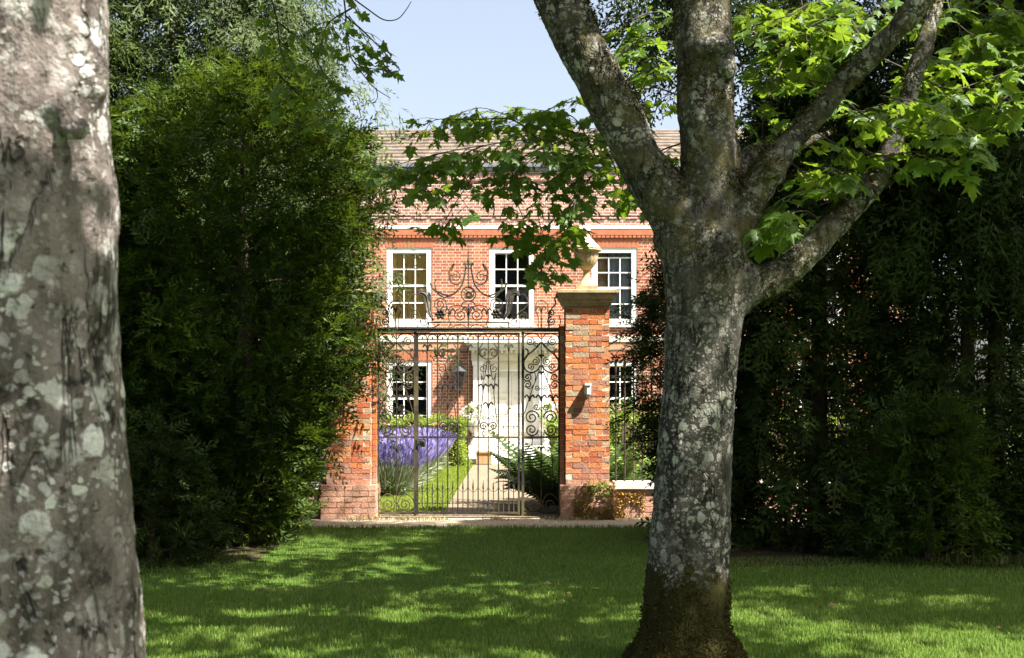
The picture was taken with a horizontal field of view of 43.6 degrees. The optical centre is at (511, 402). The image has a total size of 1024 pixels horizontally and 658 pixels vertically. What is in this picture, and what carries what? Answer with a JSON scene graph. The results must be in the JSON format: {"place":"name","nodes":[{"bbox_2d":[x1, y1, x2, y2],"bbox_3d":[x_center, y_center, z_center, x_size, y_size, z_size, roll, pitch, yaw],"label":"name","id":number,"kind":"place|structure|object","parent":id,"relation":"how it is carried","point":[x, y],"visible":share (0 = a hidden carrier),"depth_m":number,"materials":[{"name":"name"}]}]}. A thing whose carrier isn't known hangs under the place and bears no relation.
{"place":"outdoors","nodes":[
{"label":"outdoors","id":0,"kind":"place"},
{"bbox_2d":[380,464,472,511],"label":"garden lawn","id":1,"kind":"structure","parent":0,"point":[430,495],"depth_m":21.73,"materials":[{"name":"green plant"}]},
{"bbox_2d":[379,438,432,495],"bbox_3d":[-2.091,1.125,22.108,1.434,1.055,1.439,0,0,0],"label":"lavender bush","id":2,"kind":"object","parent":1,"relation":"on","point":[405,474],"visible":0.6,"depth_m":21.83,"materials":[{"name":"purple plant"}]},
{"bbox_2d":[379,438,434,491],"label":"lavender bush","id":3,"kind":"object","parent":1,"relation":"on","point":[429,457],"visible":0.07,"depth_m":22.96,"materials":[{"name":"purple plant"}]},
{"bbox_2d":[379,431,441,478],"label":"lavender bush","id":4,"kind":"object","parent":1,"relation":"on","point":[412,434],"visible":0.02,"depth_m":25.29,"materials":[{"name":"purple plant"}]},
{"bbox_2d":[380,434,442,481],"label":"lavender bush","id":5,"kind":"object","parent":1,"relation":"on","point":[439,447],"visible":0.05,"depth_m":24.52,"materials":[{"name":"purple plant"}]},
{"bbox_2d":[391,438,439,488],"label":"lavender bush","id":6,"kind":"object","parent":1,"relation":"on","point":[433,457],"visible":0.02,"depth_m":23.68,"materials":[{"name":"purple plant"}]},
{"bbox_2d":[399,433,446,470],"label":"lavender bush","id":7,"kind":"object","parent":1,"relation":"on","point":[444,439],"visible":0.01,"depth_m":27.77,"materials":[{"name":"purple plant"}]},
{"bbox_2d":[404,427,451,457],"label":"lavender bush","id":8,"kind":"object","parent":1,"relation":"on","point":[428,431],"visible":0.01,"depth_m":30.59,"materials":[{"name":"purple plant"}]},
{"bbox_2d":[402,427,456,471],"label":"lavender bush","id":9,"kind":"object","parent":1,"relation":"on","point":[439,434],"visible":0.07,"depth_m":29.22,"materials":[{"name":"purple plant"}]},
{"bbox_2d":[430,440,446,472],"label":"lavender bush","id":10,"kind":"object","parent":1,"relation":"on","point":[434,461],"visible":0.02,"depth_m":26.77,"materials":[{"name":"purple plant"}]},
{"bbox_2d":[429,434,450,471],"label":"lavender bush","id":11,"kind":"object","parent":1,"relation":"on","point":[443,452],"visible":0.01,"depth_m":28.50,"materials":[{"name":"purple plant"}]},
{"bbox_2d":[546,452,652,482],"bbox_3d":[1.271,1.113,19.026,1.738,0.878,1.922,0,0,0],"label":"fern","id":12,"kind":"object","parent":1,"relation":"on","point":[620,472],"visible":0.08,"depth_m":18.55,"materials":[{"name":"green plant"}]},
{"bbox_2d":[138,517,803,528],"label":"gravel drive","id":13,"kind":"structure","parent":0,"point":[516,521],"depth_m":17.22,"materials":[{"name":"beige gravel"}]},
{"bbox_2d":[108,0,224,514],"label":"tall cypress","id":14,"kind":"object","parent":13,"relation":"on","point":[114,50],"visible":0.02,"depth_m":16.43,"materials":[{"name":"green plant"}]},
{"bbox_2d":[108,0,463,489],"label":"weeping cypress","id":15,"kind":"object","parent":13,"relation":"on","point":[241,30],"visible":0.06,"depth_m":17.25,"materials":[{"name":"green plant"}]},
{"bbox_2d":[260,480,325,517],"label":"wall","id":16,"kind":"structure","parent":13,"relation":"on","point":[320,482],"depth_m":17.82,"materials":[{"name":"brick"}]},
{"bbox_2d":[320,289,380,519],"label":"gate pier","id":17,"kind":"structure","parent":13,"relation":"on","point":[357,496],"depth_m":17.70,"materials":[{"name":"brick"}]},
{"bbox_2d":[379,341,390,354],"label":"climbing plant","id":18,"kind":"object","parent":17,"relation":"attached to","point":[385,347],"visible":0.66,"depth_m":18.17,"materials":[{"name":"green plant"}]},
{"bbox_2d":[378,514,558,516],"bbox_3d":[-0.615,1.594,18.100,2.570,0.001,0.400,0,0,0],"label":"gate threshold","id":19,"kind":"object","parent":13,"relation":"on","point":[482,515],"visible":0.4,"depth_m":18.14,"materials":[{"name":"beige stone"}]},
{"bbox_2d":[376,246,560,515],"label":"iron gate","id":20,"kind":"structure","parent":19,"relation":"on","point":[495,313],"depth_m":18.04,"materials":[{"name":"black metal"}]},
{"bbox_2d":[345,514,650,520],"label":"verge grass","id":21,"kind":"structure","parent":13,"relation":"on","point":[496,518],"depth_m":17.53,"materials":[{"name":"green plant"}]},
{"bbox_2d":[555,289,618,519],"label":"gate pier","id":22,"kind":"structure","parent":13,"relation":"on","point":[584,431],"depth_m":17.70,"materials":[{"name":"brick"}]},
{"bbox_2d":[584,383,590,399],"bbox_3d":[1.045,-0.159,17.627,0.090,0.227,0.144,0,0,0],"label":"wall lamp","id":23,"kind":"object","parent":22,"relation":"attached to","point":[587,388],"visible":1,"depth_m":17.68,"materials":[{"name":"white metal"}]},
{"bbox_2d":[573,224,601,288],"bbox_3d":[1.046,-2.048,18.010,0.430,0.944,0.430,0,0,0],"label":"stone urn","id":24,"kind":"object","parent":22,"relation":"on","point":[589,258],"visible":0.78,"depth_m":17.90,"materials":[{"name":"beige stone"}]},
{"bbox_2d":[573,481,616,519],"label":"wall moss","id":25,"kind":"object","parent":22,"relation":"attached to","point":[583,511],"depth_m":17.60,"materials":[{"name":"brown plant"}]},
{"bbox_2d":[588,479,613,498],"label":"wall plant","id":26,"kind":"object","parent":22,"relation":"on","point":[604,483],"depth_m":17.56,"materials":[{"name":"green plant"}]},
{"bbox_2d":[612,480,831,517],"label":"wall","id":27,"kind":"structure","parent":13,"relation":"on","point":[633,510],"depth_m":17.82,"materials":[{"name":"brick"}]},
{"bbox_2d":[615,490,645,518],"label":"wall moss","id":28,"kind":"object","parent":27,"relation":"attached to","point":[617,506],"depth_m":17.80,"materials":[{"name":"yellow plant"}]},
{"bbox_2d":[611,359,882,480],"bbox_3d":[3.400,0.230,18.000,4.000,1.760,0.044,0,0,0],"label":"iron railing","id":29,"kind":"object","parent":27,"relation":"on","point":[614,376],"visible":0.05,"depth_m":17.99,"materials":[{"name":"black metal"}]},
{"bbox_2d":[444,464,557,513],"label":"garden path","id":30,"kind":"structure","parent":0,"point":[483,472],"depth_m":21.88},
{"bbox_2d":[475,451,492,463],"bbox_3d":[-0.730,1.415,33.290,0.460,0.330,0.360,0,0,0],"label":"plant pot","id":31,"kind":"object","parent":30,"relation":"on","point":[483,457],"visible":0.89,"depth_m":33.14,"materials":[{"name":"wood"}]},
{"bbox_2d":[489,439,632,505],"bbox_3d":[0.745,1.047,19.092,2.199,1.010,2.444,0,0,0],"label":"fern","id":32,"kind":"object","parent":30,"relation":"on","point":[532,483],"visible":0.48,"depth_m":18.69,"materials":[{"name":"green plant"}]},
{"bbox_2d":[490,439,632,490],"bbox_3d":[0.736,1.050,19.913,2.144,1.004,2.277,0,0,-41],"label":"fern","id":33,"kind":"object","parent":30,"relation":"on","point":[554,464],"visible":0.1,"depth_m":20.09,"materials":[{"name":"green plant"}]},
{"bbox_2d":[486,428,645,478],"bbox_3d":[0.910,0.959,20.229,2.792,1.186,2.791,0,0,0],"label":"fern","id":34,"kind":"object","parent":30,"relation":"on","point":[515,449],"visible":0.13,"depth_m":19.73,"materials":[{"name":"green plant"}]},
{"bbox_2d":[175,129,915,464],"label":"country house","id":35,"kind":"structure","parent":0,"point":[624,245],"depth_m":34.80,"materials":[{"name":"brick"}]},
{"bbox_2d":[383,238,434,326],"bbox_3d":[-2.794,-3.287,35.215,1.442,2.445,0.970,0,0,0],"label":"window","id":36,"kind":"structure","parent":35,"relation":"in","point":[414,282],"depth_m":34.88,"materials":[{"name":"white paint"}]},
{"bbox_2d":[387,351,433,424],"bbox_3d":[-2.794,-0.220,35.247,1.442,2.380,0.906,0,0,0],"label":"window","id":37,"kind":"structure","parent":35,"relation":"in","point":[422,394],"depth_m":35.70,"materials":[{"name":"white paint"}]},
{"bbox_2d":[452,360,466,395],"bbox_3d":[-1.405,-0.625,34.621,0.432,1.080,0.518,0,0,20],"label":"wall lantern","id":38,"kind":"object","parent":35,"relation":"attached to","point":[462,369],"depth_m":34.51,"materials":[{"name":"black metal"}]},
{"bbox_2d":[460,401,487,445],"bbox_3d":[-1.014,0.540,34.296,0.784,1.189,0.773,0,0,0],"label":"flower urn","id":39,"kind":"object","parent":35,"relation":"on","point":[473,442],"visible":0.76,"depth_m":34.20,"materials":[{"name":"white plant"}]},
{"bbox_2d":[490,372,510,438],"bbox_3d":[-0.307,0.058,34.886,0.586,1.825,0.148,0,0,0],"label":"door","id":40,"kind":"structure","parent":35,"relation":"in","point":[503,376],"depth_m":34.90,"materials":[{"name":"paint"}]},
{"bbox_2d":[486,238,535,326],"bbox_3d":[-0.004,-3.287,35.215,1.442,2.445,0.970,0,0,0],"label":"window","id":41,"kind":"structure","parent":35,"relation":"in","point":[502,265],"depth_m":35.70,"materials":[{"name":"white paint"}]},
{"bbox_2d":[512,372,532,438],"bbox_3d":[0.287,0.058,34.922,0.586,1.825,0.075,0,0,0],"label":"door","id":42,"kind":"structure","parent":35,"relation":"in","point":[514,374],"depth_m":34.90,"materials":[{"name":"paint"}]},
{"bbox_2d":[533,402,557,445],"bbox_3d":[0.947,0.552,34.300,0.771,1.166,0.780,0,0,0],"label":"flower urn","id":43,"kind":"object","parent":35,"relation":"on","point":[545,443],"visible":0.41,"depth_m":34.19,"materials":[{"name":"white plant"}]},
{"bbox_2d":[592,238,640,326],"bbox_3d":[2.786,-3.287,35.215,1.442,2.445,0.970,0,0,0],"label":"window","id":44,"kind":"structure","parent":35,"relation":"in","point":[614,262],"depth_m":34.90,"materials":[{"name":"white paint"}]},
{"bbox_2d":[609,351,638,422],"bbox_3d":[2.786,-0.220,35.247,1.442,2.380,0.906,0,0,0],"label":"window","id":45,"kind":"structure","parent":35,"relation":"in","point":[619,366],"depth_m":35.70,"materials":[{"name":"white paint"}]},
{"bbox_2d":[798,353,843,413],"bbox_3d":[8.366,-0.220,35.247,1.442,2.380,0.906,0,0,0],"label":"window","id":46,"kind":"structure","parent":35,"relation":"in","point":[831,353],"depth_m":34.92,"materials":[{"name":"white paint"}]},
{"bbox_2d":[810,240,841,324],"bbox_3d":[8.366,-3.305,35.247,1.442,2.410,0.906,0,0,0],"label":"window","id":47,"kind":"structure","parent":35,"relation":"in","point":[831,304],"depth_m":35.70,"materials":[{"name":"white paint"}]},
{"bbox_2d":[112,0,1023,391],"label":"sky","id":48,"kind":"structure","parent":0,"point":[453,57],"materials":[{"name":"blue"}]},
{"bbox_2d":[136,526,1023,657],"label":"lawn","id":49,"kind":"structure","parent":0,"point":[631,552],"depth_m":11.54,"materials":[{"name":"green plant"}]},
{"bbox_2d":[0,0,146,657],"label":"sycamore tree","id":50,"kind":"object","parent":49,"relation":"on","point":[70,585],"visible":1,"depth_m":3.20,"materials":[{"name":"grey plant"}]},
{"bbox_2d":[125,404,255,573],"bbox_3d":[-3.694,0.826,12.901,2.003,1.652,1.953,0,0,25],"label":"yew shrub","id":51,"kind":"object","parent":49,"relation":"on","point":[165,464],"visible":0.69,"depth_m":12.67,"materials":[{"name":"green plant"}]},
{"bbox_2d":[136,529,304,561],"bbox_3d":[-8.300,1.594,14.532,11.400,0.001,3.658,0,0,0],"label":"needle bed","id":52,"kind":"object","parent":49,"relation":"on","point":[251,547],"visible":0.12,"depth_m":13.93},
{"bbox_2d":[109,86,241,543],"bbox_3d":[-4.766,-1.051,14.606,3.498,5.406,3.399,0,0,0],"label":"thuja tree","id":53,"kind":"object","parent":52,"relation":"on","point":[129,374],"visible":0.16,"depth_m":14.02,"materials":[{"name":"green plant"}]},
{"bbox_2d":[111,36,413,547],"bbox_3d":[-3.013,-1.261,14.666,3.844,5.824,3.950,0,0,-39],"label":"thuja tree","id":54,"kind":"object","parent":49,"relation":"on","point":[330,239],"visible":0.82,"depth_m":13.96,"materials":[{"name":"green plant"}]},
{"bbox_2d":[253,522,649,529],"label":"lawn edge grass","id":55,"kind":"structure","parent":49,"relation":"on","point":[464,525],"depth_m":16.30,"materials":[{"name":"green plant"}]},
{"bbox_2d":[186,536,1001,657],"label":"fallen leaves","id":56,"kind":"object","parent":49,"relation":"on","point":[562,565],"visible":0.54,"depth_m":10.73,"materials":[{"name":"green plant"}]},
{"bbox_2d":[253,0,1023,657],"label":"sycamore tree","id":57,"kind":"object","parent":49,"relation":"on","point":[705,214],"visible":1,"depth_m":7.79,"materials":[{"name":"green plant"}]},
{"bbox_2d":[594,0,886,131],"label":"tall spruce","id":58,"kind":"object","parent":49,"relation":"on","point":[745,58],"visible":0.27,"depth_m":13.50,"materials":[{"name":"green plant"}]},
{"bbox_2d":[729,527,1023,565],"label":"needle bed","id":59,"kind":"object","parent":49,"relation":"on","point":[764,553],"visible":0.21,"depth_m":13.29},
{"bbox_2d":[603,245,807,536],"bbox_3d":[2.352,-0.385,15.285,2.509,4.075,2.591,0,0,0],"label":"dark conifer","id":60,"kind":"object","parent":59,"relation":"on","point":[651,303],"visible":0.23,"depth_m":15.18,"materials":[{"name":"green plant"}]},
{"bbox_2d":[635,0,984,557],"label":"dark conifer","id":61,"kind":"object","parent":59,"relation":"on","point":[816,456],"visible":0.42,"depth_m":13.94,"materials":[{"name":"green plant"}]},
{"bbox_2d":[788,0,1023,547],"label":"tall spruce","id":62,"kind":"object","parent":59,"relation":"on","point":[901,52],"visible":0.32,"depth_m":13.29,"materials":[{"name":"green plant"}]},
{"bbox_2d":[803,0,1023,556],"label":"dark conifer","id":63,"kind":"object","parent":59,"relation":"on","point":[1003,399],"visible":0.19,"depth_m":13.67,"materials":[{"name":"green plant"}]},
{"bbox_2d":[821,375,1023,567],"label":"yew shrub","id":64,"kind":"object","parent":59,"relation":"on","point":[875,514],"visible":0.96,"depth_m":12.74,"materials":[{"name":"green plant"}]},
{"bbox_2d":[978,415,1023,563],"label":"yew shrub","id":65,"kind":"object","parent":59,"relation":"on","point":[1015,546],"visible":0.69,"depth_m":12.88,"materials":[{"name":"green plant"}]},
{"bbox_2d":[930,546,1023,566],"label":"dry grass","id":66,"kind":"structure","parent":0,"point":[1015,558],"depth_m":12.70,"materials":[{"name":"plant"}]},
{"label":"ground","id":67,"kind":"structure","parent":0,"visible":0},
{"bbox_2d":[257,441,326,482],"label":"box hedge","id":68,"kind":"object","parent":67,"relation":"on","point":[324,457],"depth_m":21.12,"materials":[{"name":"green plant"}]},
{"bbox_2d":[379,444,397,488],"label":"lavender bush","id":69,"kind":"object","parent":67,"relation":"on","point":[385,456],"visible":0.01,"depth_m":21.80,"materials":[{"name":"purple plant"}]},
{"bbox_2d":[379,428,419,434],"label":"lavender bush","id":70,"kind":"object","parent":67,"relation":"on","point":[398,429],"visible":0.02,"depth_m":29.09,"materials":[{"name":"purple plant"}]},
{"bbox_2d":[379,411,472,465],"bbox_3d":[-3.227,0.916,32.561,4.475,1.490,1.203,0,0,0],"label":"box hedge","id":71,"kind":"object","parent":67,"relation":"on","point":[452,454],"visible":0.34,"depth_m":32.32,"materials":[{"name":"green plant"}]},
{"bbox_2d":[543,413,557,456],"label":"box hedge","id":72,"kind":"object","parent":67,"relation":"on","point":[553,442],"visible":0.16,"depth_m":30.27,"materials":[{"name":"green plant"}]},
{"bbox_2d":[609,398,646,422],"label":"rose bush","id":73,"kind":"object","parent":67,"relation":"on","point":[618,409],"visible":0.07,"depth_m":33.27,"materials":[{"name":"green plant"}]},
{"bbox_2d":[610,446,656,479],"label":"fern","id":74,"kind":"object","parent":67,"relation":"on","point":[636,468],"visible":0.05,"depth_m":21.25,"materials":[{"name":"green plant"}]},
{"bbox_2d":[609,409,858,479],"bbox_3d":[4.225,0.860,24.500,5.145,1.634,1.535,0,0,0],"label":"box hedge","id":75,"kind":"object","parent":67,"relation":"on","point":[620,434],"visible":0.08,"depth_m":24.12,"materials":[{"name":"green plant"}]}
]}

